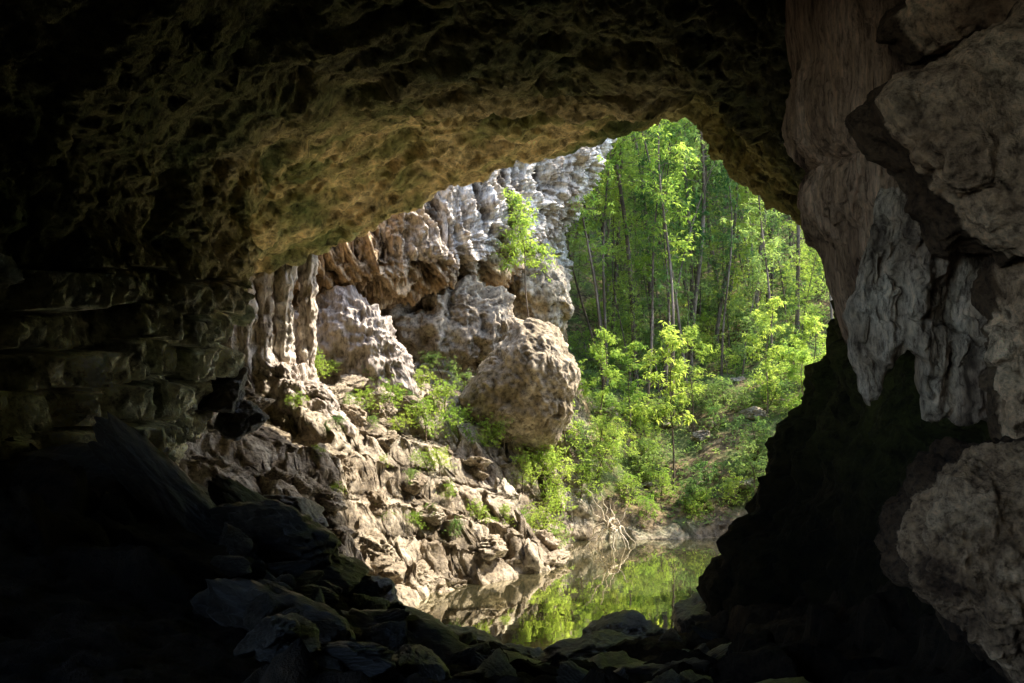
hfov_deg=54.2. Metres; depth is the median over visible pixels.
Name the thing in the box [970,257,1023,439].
stone column
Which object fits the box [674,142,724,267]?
understorey tree
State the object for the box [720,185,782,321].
understorey tree
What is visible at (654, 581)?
water
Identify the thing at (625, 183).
tree
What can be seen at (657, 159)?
distant woodland
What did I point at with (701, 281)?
understorey tree
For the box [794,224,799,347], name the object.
forest tree
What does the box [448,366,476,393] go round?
shrub
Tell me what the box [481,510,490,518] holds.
boulder
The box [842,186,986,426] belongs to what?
stone curtain
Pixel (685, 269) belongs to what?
understorey tree
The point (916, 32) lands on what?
wedged rock
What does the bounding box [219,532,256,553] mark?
dark rock
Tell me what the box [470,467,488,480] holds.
boulder
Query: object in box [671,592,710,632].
dark rock
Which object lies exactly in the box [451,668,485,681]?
dark rock
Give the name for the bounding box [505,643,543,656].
dark rock
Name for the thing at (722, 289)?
understorey tree
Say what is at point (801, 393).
shrub
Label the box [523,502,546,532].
shrub
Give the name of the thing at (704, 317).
shrub
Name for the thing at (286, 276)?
stalagmite column
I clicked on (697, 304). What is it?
shrub
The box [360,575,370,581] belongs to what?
dark rock
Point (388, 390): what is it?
shrub
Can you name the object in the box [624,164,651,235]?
understorey tree
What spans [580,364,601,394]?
shrub
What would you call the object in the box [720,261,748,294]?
shrub
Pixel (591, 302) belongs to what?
shrub
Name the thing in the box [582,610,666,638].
dark rock
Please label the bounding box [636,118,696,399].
tree
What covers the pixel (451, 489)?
shrub
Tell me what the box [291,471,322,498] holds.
boulder
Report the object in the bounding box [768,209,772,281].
forest tree
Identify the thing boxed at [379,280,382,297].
stalactite
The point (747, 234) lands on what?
tree
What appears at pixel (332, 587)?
dark rock
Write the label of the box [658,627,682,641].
dark rock
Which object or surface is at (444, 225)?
stalactite
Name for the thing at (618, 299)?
understorey tree
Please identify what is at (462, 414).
shrub
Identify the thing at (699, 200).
tree
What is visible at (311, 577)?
dark rock
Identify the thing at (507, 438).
boulder
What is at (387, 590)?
dark rock
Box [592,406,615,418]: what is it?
mossy rock
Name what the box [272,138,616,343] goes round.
limestone cliff
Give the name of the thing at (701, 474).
shrub
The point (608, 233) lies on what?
forest tree
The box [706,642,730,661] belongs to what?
dark rock
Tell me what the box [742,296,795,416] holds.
sapling
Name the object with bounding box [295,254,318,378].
stalagmite column
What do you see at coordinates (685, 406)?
shrub
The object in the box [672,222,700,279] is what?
understorey tree
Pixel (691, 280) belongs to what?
forest tree
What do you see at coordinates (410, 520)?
shrub
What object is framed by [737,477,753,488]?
mossy rock
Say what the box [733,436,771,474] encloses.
shrub
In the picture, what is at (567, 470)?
shrub
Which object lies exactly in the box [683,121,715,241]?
forest tree
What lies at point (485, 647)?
dark rock
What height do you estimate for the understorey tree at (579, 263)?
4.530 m
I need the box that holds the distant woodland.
[593,118,708,207]
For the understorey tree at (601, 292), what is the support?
on the ground at (106, 587)
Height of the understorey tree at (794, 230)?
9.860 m
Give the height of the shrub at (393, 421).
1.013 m
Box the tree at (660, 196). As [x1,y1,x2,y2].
[619,119,700,426]
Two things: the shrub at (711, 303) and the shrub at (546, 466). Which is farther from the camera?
the shrub at (711, 303)
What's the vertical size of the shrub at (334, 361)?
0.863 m
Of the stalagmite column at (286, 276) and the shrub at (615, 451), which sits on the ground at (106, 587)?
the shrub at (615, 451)
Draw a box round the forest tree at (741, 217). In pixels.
[715,176,771,313]
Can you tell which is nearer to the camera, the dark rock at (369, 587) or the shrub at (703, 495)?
the dark rock at (369, 587)
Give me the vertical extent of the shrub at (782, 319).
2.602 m
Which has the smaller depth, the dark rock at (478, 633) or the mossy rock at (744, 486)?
the dark rock at (478, 633)
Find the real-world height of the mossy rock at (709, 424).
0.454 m
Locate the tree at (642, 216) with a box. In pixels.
[624,119,693,391]
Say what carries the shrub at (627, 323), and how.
on the ground at (106, 587)
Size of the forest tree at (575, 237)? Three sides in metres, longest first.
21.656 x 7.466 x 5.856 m
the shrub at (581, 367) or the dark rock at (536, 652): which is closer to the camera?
the dark rock at (536, 652)
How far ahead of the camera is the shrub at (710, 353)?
55.62 m
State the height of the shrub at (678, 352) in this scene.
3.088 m
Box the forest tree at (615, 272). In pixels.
[610,125,670,353]
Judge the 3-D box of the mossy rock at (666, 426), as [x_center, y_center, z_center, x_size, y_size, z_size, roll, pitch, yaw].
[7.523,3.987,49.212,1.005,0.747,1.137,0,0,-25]
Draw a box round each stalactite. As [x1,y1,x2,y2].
[320,254,324,279]
[338,243,344,265]
[350,240,353,284]
[358,237,363,260]
[372,284,375,295]
[379,220,386,261]
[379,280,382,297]
[437,212,447,243]
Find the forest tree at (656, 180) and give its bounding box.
[624,126,682,250]
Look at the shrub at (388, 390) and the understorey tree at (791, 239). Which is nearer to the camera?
the shrub at (388, 390)
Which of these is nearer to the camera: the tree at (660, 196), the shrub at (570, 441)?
the shrub at (570, 441)
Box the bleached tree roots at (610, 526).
[584,488,635,549]
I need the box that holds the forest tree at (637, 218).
[605,130,675,316]
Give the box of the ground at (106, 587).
[0,131,1007,682]
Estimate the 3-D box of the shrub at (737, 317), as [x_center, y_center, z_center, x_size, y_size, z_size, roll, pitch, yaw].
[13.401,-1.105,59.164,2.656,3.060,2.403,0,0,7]
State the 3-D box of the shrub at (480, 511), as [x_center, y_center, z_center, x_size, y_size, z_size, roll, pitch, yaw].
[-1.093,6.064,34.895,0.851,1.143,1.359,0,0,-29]
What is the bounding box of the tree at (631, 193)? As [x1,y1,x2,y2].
[613,130,677,389]
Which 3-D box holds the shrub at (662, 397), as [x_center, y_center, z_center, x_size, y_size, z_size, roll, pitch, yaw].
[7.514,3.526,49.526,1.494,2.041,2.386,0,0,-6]
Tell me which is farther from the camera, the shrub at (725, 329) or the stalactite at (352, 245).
the shrub at (725, 329)
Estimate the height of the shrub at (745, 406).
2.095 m
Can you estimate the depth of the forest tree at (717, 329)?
57.25 m
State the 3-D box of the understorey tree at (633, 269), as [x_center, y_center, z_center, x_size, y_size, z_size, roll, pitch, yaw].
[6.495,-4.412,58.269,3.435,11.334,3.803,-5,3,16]
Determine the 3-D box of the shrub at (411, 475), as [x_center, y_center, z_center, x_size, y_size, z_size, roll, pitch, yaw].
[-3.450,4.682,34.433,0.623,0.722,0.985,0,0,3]
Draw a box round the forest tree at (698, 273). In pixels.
[668,117,722,378]
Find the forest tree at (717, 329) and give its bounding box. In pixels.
[705,160,746,353]
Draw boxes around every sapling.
[580,326,625,436]
[611,341,650,432]
[627,320,701,489]
[668,323,722,433]
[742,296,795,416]
[770,314,827,383]
[781,349,817,410]
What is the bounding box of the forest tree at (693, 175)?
[661,120,725,315]
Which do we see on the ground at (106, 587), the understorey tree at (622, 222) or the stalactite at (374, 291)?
the understorey tree at (622, 222)
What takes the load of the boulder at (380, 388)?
on the ground at (106, 587)
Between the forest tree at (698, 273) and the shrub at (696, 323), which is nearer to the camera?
the forest tree at (698, 273)
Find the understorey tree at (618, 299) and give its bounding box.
[600,254,640,331]
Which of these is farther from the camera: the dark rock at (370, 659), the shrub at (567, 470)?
the shrub at (567, 470)
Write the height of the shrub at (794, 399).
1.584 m
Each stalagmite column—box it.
[219,325,238,349]
[235,273,260,377]
[253,271,275,372]
[271,264,297,363]
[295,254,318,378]
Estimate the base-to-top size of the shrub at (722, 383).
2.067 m
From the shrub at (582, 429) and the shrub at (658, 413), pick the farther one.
the shrub at (658, 413)
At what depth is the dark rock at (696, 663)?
11.85 m
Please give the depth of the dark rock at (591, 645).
18.23 m
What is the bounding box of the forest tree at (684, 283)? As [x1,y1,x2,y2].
[640,122,700,296]
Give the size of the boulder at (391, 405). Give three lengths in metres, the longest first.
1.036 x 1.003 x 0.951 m
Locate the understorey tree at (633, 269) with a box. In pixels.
[596,173,651,343]
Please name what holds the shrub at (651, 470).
on the ground at (106, 587)
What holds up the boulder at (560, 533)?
on the ground at (106, 587)
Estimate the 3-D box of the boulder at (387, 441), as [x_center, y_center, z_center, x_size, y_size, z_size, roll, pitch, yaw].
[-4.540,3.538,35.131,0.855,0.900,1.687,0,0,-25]
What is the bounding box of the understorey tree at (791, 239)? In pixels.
[774,209,804,254]
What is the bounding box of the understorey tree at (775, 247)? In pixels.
[745,201,814,322]
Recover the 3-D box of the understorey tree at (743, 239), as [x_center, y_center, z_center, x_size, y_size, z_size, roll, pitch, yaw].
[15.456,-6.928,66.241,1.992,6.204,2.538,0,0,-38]
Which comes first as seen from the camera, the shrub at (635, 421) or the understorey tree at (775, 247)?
the shrub at (635, 421)
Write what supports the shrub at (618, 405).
on the ground at (106, 587)
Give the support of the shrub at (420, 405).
on the ground at (106, 587)
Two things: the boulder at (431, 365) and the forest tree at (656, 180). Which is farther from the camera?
the forest tree at (656, 180)
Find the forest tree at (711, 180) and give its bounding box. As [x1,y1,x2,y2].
[664,119,727,244]
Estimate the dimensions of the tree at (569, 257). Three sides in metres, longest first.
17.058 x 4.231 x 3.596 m
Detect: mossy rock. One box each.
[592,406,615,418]
[641,481,652,487]
[656,415,673,428]
[692,430,710,442]
[707,421,715,427]
[727,376,745,382]
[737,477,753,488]
[739,406,766,419]
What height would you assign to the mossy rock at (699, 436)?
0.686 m
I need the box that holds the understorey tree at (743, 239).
[730,204,760,275]
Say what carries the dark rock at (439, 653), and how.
on the ground at (106, 587)
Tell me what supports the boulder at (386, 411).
on the ground at (106, 587)
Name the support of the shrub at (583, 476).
on the ground at (106, 587)
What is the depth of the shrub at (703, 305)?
61.73 m
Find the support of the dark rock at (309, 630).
on the ground at (106, 587)
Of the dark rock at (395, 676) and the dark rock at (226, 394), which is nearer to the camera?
the dark rock at (395, 676)
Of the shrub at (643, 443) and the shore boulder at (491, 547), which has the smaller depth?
the shore boulder at (491, 547)
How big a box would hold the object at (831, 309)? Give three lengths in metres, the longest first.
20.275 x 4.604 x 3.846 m
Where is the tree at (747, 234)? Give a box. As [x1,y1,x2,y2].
[719,195,798,379]
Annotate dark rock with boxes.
[0,442,142,517]
[88,411,215,542]
[190,577,355,643]
[195,482,215,505]
[197,367,248,412]
[201,499,341,571]
[206,473,267,506]
[210,555,251,576]
[213,400,268,440]
[219,522,252,556]
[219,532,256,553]
[226,546,243,556]
[233,615,301,657]
[243,591,276,630]
[255,613,319,662]
[257,579,292,590]
[263,495,328,526]
[264,572,277,581]
[265,583,285,588]
[276,574,295,590]
[278,607,300,614]
[293,584,338,603]
[297,570,323,584]
[308,587,324,603]
[310,646,343,671]
[316,580,342,605]
[320,641,395,677]
[321,553,369,593]
[338,608,471,663]
[346,578,379,596]
[351,593,389,609]
[355,620,408,682]
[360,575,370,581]
[371,576,403,604]
[375,608,409,623]
[387,600,405,609]
[389,643,418,682]
[391,644,451,681]
[402,604,445,625]
[433,647,445,661]
[446,624,501,642]
[448,647,484,664]
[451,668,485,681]
[458,631,477,645]
[460,650,488,667]
[470,642,490,654]
[477,648,516,679]
[488,640,537,659]
[503,650,538,663]
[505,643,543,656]
[536,629,634,661]
[556,660,588,682]
[577,657,589,660]
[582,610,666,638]
[589,651,646,668]
[614,662,663,674]
[614,666,628,679]
[646,669,684,682]
[652,657,709,675]
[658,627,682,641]
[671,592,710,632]
[679,669,713,682]
[697,643,709,653]
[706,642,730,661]
[756,676,811,682]
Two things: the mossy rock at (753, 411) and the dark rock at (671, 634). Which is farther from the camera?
the mossy rock at (753, 411)
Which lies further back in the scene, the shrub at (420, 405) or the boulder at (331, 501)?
the shrub at (420, 405)
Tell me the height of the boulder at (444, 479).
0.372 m
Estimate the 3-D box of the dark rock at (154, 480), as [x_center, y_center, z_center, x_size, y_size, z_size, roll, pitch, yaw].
[-5.065,2.166,14.602,0.636,3.013,1.218,-42,4,7]
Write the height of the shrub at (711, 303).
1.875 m
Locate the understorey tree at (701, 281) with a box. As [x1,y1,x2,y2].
[680,186,721,319]
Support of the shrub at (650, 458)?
on the ground at (106, 587)
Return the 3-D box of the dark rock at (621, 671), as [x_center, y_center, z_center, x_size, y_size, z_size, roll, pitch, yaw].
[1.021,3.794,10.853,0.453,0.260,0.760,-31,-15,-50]
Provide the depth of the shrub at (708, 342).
56.75 m
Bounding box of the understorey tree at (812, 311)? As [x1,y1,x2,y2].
[784,240,827,339]
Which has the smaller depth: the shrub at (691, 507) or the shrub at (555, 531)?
the shrub at (555, 531)
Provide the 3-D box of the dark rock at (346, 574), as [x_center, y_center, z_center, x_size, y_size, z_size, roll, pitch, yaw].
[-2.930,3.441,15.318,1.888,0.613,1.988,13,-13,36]
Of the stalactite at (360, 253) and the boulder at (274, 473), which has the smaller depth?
the boulder at (274, 473)
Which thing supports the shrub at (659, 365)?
on the ground at (106, 587)
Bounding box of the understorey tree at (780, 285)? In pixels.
[766,259,795,322]
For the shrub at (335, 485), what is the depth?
30.75 m
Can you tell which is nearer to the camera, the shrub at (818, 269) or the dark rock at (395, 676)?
the dark rock at (395, 676)
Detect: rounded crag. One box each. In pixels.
[382,273,523,380]
[508,253,573,330]
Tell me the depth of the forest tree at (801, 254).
60.09 m
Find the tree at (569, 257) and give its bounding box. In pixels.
[564,197,600,373]
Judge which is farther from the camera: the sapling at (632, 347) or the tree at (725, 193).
the tree at (725, 193)
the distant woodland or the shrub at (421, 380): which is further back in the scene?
the distant woodland
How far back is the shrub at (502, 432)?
38.65 m
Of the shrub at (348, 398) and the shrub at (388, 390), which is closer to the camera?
the shrub at (348, 398)
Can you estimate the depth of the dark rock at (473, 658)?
11.50 m
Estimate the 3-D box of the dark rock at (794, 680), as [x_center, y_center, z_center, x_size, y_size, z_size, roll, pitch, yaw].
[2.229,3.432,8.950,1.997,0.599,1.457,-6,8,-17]
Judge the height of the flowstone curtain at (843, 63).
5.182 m
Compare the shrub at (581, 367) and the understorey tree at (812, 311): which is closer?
the shrub at (581, 367)
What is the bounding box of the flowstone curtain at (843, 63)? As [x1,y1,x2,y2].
[781,0,924,344]
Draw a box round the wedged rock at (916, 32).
[876,0,1017,65]
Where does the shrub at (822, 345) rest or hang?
on the ground at (106, 587)
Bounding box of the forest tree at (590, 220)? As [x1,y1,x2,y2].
[583,154,624,380]
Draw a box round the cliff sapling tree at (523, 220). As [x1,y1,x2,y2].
[490,187,558,317]
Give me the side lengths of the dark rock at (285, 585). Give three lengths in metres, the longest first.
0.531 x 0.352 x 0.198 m
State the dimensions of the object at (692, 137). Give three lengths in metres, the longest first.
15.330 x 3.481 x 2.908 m
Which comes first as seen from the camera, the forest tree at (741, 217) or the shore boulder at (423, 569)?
the shore boulder at (423, 569)
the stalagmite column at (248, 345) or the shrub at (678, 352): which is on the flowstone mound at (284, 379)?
the stalagmite column at (248, 345)
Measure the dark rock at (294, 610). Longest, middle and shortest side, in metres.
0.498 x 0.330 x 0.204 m
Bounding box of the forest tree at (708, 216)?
[679,120,722,314]
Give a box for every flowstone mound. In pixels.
[256,351,356,436]
[293,284,418,401]
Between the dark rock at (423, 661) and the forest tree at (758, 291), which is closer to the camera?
the dark rock at (423, 661)
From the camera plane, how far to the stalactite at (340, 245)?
38.53 m
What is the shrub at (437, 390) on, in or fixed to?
on the ground at (106, 587)
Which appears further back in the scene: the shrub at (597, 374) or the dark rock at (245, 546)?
the shrub at (597, 374)
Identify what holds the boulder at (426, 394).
on the ground at (106, 587)
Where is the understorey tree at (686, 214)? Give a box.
[677,164,719,277]
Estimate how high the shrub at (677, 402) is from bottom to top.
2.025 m
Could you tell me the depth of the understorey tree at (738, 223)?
57.75 m
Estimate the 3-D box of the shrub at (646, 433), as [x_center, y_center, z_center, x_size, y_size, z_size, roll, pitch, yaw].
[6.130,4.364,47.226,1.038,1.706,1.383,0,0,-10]
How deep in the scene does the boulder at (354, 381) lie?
37.14 m
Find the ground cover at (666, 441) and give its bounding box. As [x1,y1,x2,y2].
[567,196,833,526]
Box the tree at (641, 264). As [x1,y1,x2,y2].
[610,119,701,420]
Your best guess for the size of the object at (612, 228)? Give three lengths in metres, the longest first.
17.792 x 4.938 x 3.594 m
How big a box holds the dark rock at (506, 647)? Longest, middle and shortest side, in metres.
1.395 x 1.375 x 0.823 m
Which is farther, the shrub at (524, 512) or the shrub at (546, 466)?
the shrub at (546, 466)
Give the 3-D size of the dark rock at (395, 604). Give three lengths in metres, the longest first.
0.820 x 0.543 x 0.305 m
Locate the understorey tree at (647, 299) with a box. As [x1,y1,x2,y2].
[622,235,677,393]
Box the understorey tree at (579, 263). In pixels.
[570,236,591,300]
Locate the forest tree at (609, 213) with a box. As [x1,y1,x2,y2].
[603,136,642,262]
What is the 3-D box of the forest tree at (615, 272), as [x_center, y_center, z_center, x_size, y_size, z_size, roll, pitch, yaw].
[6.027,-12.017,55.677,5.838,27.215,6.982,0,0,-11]
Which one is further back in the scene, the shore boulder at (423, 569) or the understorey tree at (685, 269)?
the understorey tree at (685, 269)
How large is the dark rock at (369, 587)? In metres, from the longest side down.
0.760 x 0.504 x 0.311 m
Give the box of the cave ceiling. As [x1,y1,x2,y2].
[0,0,991,619]
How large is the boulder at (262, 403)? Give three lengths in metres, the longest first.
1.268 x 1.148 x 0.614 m
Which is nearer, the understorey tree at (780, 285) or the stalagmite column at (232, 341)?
the stalagmite column at (232, 341)
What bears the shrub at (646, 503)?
on the ground at (106, 587)
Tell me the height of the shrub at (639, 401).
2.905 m
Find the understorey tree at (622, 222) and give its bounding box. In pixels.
[593,166,639,274]
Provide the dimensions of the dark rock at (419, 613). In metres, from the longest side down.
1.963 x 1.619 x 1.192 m
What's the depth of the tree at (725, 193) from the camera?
53.79 m
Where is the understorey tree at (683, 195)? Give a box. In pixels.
[650,164,695,294]
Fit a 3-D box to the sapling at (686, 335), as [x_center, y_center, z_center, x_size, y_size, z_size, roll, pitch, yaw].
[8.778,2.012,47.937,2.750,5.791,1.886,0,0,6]
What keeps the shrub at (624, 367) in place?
on the ground at (106, 587)
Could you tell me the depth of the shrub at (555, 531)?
37.59 m
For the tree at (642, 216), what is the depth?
51.30 m
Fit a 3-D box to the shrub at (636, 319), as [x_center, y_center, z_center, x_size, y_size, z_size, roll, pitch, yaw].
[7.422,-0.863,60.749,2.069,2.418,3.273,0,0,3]
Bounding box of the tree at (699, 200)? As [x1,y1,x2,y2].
[655,133,729,397]
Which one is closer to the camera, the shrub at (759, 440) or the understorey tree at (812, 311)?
the shrub at (759, 440)
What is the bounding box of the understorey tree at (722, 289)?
[703,232,746,347]
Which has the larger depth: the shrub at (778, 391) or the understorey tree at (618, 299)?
the understorey tree at (618, 299)
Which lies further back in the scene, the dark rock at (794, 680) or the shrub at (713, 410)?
the shrub at (713, 410)
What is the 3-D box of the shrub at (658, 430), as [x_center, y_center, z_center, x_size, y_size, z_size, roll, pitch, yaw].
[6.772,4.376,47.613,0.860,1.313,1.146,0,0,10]
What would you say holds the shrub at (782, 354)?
on the ground at (106, 587)
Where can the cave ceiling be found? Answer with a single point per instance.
(176, 176)
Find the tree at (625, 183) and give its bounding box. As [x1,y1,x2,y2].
[571,131,645,394]
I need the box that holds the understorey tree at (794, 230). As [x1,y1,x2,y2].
[766,217,819,330]
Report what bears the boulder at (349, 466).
on the ground at (106, 587)
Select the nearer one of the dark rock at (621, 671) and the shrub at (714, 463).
the dark rock at (621, 671)
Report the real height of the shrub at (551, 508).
2.623 m
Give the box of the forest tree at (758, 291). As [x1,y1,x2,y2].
[753,208,767,352]
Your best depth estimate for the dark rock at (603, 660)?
13.04 m
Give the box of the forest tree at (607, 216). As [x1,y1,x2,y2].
[585,141,666,311]
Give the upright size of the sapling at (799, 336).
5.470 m
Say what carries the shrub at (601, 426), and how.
on the ground at (106, 587)
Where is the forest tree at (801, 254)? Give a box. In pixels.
[800,228,805,295]
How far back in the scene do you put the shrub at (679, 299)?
62.71 m
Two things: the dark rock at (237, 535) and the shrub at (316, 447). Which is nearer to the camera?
the dark rock at (237, 535)
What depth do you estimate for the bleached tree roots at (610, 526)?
39.01 m
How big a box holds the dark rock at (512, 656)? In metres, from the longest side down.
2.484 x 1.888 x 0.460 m
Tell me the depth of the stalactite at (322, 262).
38.21 m
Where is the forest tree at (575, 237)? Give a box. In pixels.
[571,151,624,265]
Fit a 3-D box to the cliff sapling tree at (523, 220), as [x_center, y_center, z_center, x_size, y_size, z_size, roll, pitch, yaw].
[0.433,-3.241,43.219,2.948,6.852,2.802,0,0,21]
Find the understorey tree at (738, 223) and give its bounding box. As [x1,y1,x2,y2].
[709,173,764,324]
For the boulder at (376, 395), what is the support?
on the ground at (106, 587)
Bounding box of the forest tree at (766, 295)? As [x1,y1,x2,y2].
[760,197,769,318]
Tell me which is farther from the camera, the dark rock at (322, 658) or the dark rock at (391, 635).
the dark rock at (391, 635)
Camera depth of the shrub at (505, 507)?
35.90 m
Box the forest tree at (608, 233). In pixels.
[586,136,640,330]
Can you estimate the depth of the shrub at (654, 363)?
54.77 m
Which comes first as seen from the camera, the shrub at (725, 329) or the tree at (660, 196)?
the tree at (660, 196)
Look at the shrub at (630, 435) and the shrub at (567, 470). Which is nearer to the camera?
the shrub at (567, 470)
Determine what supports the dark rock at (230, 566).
on the ground at (106, 587)
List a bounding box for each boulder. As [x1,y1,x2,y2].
[246,396,274,410]
[264,467,293,480]
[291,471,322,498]
[316,490,347,511]
[328,383,351,407]
[335,374,368,391]
[341,404,367,426]
[341,457,355,485]
[361,528,395,574]
[366,487,388,515]
[368,385,386,396]
[368,391,385,402]
[368,394,397,413]
[372,402,394,420]
[376,418,393,428]
[376,430,397,453]
[378,569,403,583]
[393,395,426,414]
[404,470,427,494]
[405,559,439,590]
[413,363,417,373]
[418,363,432,368]
[418,504,446,525]
[424,387,445,398]
[441,476,450,485]
[442,375,451,379]
[459,317,580,448]
[464,456,492,471]
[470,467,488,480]
[477,534,507,560]
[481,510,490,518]
[494,428,512,442]
[534,529,559,551]
[544,525,564,537]
[544,549,570,566]
[844,0,1023,267]
[874,435,1023,682]
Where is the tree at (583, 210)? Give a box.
[564,153,616,404]
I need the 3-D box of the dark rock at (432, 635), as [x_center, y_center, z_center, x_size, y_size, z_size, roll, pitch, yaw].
[-1.212,3.936,11.867,2.181,0.953,1.851,19,4,-22]
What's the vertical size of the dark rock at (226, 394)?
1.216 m
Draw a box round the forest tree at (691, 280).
[661,118,696,318]
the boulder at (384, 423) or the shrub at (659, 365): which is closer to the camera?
the boulder at (384, 423)
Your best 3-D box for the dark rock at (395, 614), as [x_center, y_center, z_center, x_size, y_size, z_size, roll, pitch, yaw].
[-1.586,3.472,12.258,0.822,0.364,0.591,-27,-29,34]
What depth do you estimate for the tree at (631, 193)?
53.19 m
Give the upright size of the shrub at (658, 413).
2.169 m
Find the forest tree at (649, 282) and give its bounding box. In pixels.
[614,124,675,351]
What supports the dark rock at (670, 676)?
on the ground at (106, 587)
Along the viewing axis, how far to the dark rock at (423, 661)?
9.17 m
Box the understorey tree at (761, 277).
[713,253,776,375]
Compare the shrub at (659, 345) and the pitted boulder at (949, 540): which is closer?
the pitted boulder at (949, 540)
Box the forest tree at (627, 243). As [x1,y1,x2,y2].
[598,125,669,391]
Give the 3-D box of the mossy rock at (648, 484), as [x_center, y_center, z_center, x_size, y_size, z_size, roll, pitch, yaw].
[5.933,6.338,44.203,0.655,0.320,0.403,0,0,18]
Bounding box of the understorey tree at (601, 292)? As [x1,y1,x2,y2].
[591,264,628,353]
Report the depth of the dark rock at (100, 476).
14.41 m
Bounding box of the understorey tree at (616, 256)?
[577,173,648,392]
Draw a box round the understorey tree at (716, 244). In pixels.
[695,207,744,327]
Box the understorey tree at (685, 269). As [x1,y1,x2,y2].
[655,225,712,378]
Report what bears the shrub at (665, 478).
on the ground at (106, 587)
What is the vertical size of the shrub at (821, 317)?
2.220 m
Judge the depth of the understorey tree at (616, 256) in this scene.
52.72 m
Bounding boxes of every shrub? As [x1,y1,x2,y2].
[280,391,309,408]
[311,443,325,455]
[314,347,333,378]
[322,360,340,380]
[325,415,347,432]
[331,482,346,493]
[342,391,356,404]
[351,383,382,415]
[368,415,379,428]
[379,374,406,408]
[387,413,412,431]
[402,468,420,484]
[403,395,449,442]
[405,511,425,532]
[409,448,440,475]
[414,365,434,394]
[417,350,461,384]
[422,445,456,475]
[423,376,460,424]
[433,404,485,443]
[436,480,456,504]
[443,515,465,538]
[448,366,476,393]
[466,498,491,522]
[473,412,505,449]
[487,416,521,451]
[499,503,514,526]
[501,443,543,493]
[520,507,534,523]
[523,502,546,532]
[528,444,580,483]
[529,446,574,509]
[532,399,600,464]
[536,477,575,531]
[546,522,573,550]
[565,420,605,451]
[567,449,609,499]
[568,321,597,360]
[577,359,589,398]
[579,297,602,319]
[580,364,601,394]
[580,370,608,402]
[580,428,639,477]
[584,348,616,366]
[587,391,632,428]
[587,410,624,459]
[596,320,629,356]
[598,393,626,426]
[602,416,636,448]
[608,357,617,370]
[609,361,647,392]
[613,386,644,414]
[615,471,643,513]
[619,309,649,339]
[619,437,664,467]
[623,401,646,432]
[624,308,648,338]
[624,383,656,424]
[626,449,671,482]
[628,436,670,470]
[630,335,687,371]
[631,416,652,440]
[635,491,660,519]
[639,350,670,374]
[639,460,678,500]
[640,462,657,481]
[645,398,677,432]
[647,422,661,438]
[649,392,676,419]
[652,360,698,389]
[653,329,685,366]
[663,389,687,412]
[663,396,691,417]
[664,294,687,314]
[666,313,684,334]
[667,373,706,406]
[674,479,707,516]
[675,286,722,319]
[678,329,707,351]
[678,497,708,518]
[679,461,732,499]
[681,308,697,327]
[683,297,715,317]
[683,316,706,333]
[685,485,715,520]
[690,308,721,344]
[691,381,729,406]
[694,332,719,356]
[701,294,717,309]
[701,399,743,431]
[703,344,719,362]
[705,342,749,374]
[706,459,740,483]
[707,376,746,409]
[711,313,740,344]
[715,468,753,505]
[719,382,761,411]
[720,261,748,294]
[721,299,754,332]
[724,414,775,457]
[724,450,766,493]
[726,337,759,358]
[730,318,779,353]
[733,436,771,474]
[740,435,767,459]
[742,301,778,340]
[746,368,786,402]
[747,378,800,415]
[752,353,799,391]
[757,320,798,363]
[760,308,806,340]
[764,341,800,382]
[767,337,810,380]
[768,324,806,349]
[772,369,804,407]
[775,255,827,299]
[781,392,802,417]
[785,310,825,336]
[792,305,823,318]
[800,340,825,374]
[801,270,824,296]
[808,334,825,362]
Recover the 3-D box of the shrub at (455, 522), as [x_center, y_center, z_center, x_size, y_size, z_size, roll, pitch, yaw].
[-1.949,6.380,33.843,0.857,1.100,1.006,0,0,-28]
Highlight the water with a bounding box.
[414,538,720,649]
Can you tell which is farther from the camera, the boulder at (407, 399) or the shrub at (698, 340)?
the shrub at (698, 340)
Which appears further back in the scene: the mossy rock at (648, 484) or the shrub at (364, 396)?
the mossy rock at (648, 484)
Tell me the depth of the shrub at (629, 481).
41.95 m
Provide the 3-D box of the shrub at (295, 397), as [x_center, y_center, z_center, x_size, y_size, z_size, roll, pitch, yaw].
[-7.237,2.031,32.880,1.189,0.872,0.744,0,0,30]
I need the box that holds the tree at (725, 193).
[699,135,757,375]
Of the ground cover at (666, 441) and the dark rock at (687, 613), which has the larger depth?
the ground cover at (666, 441)

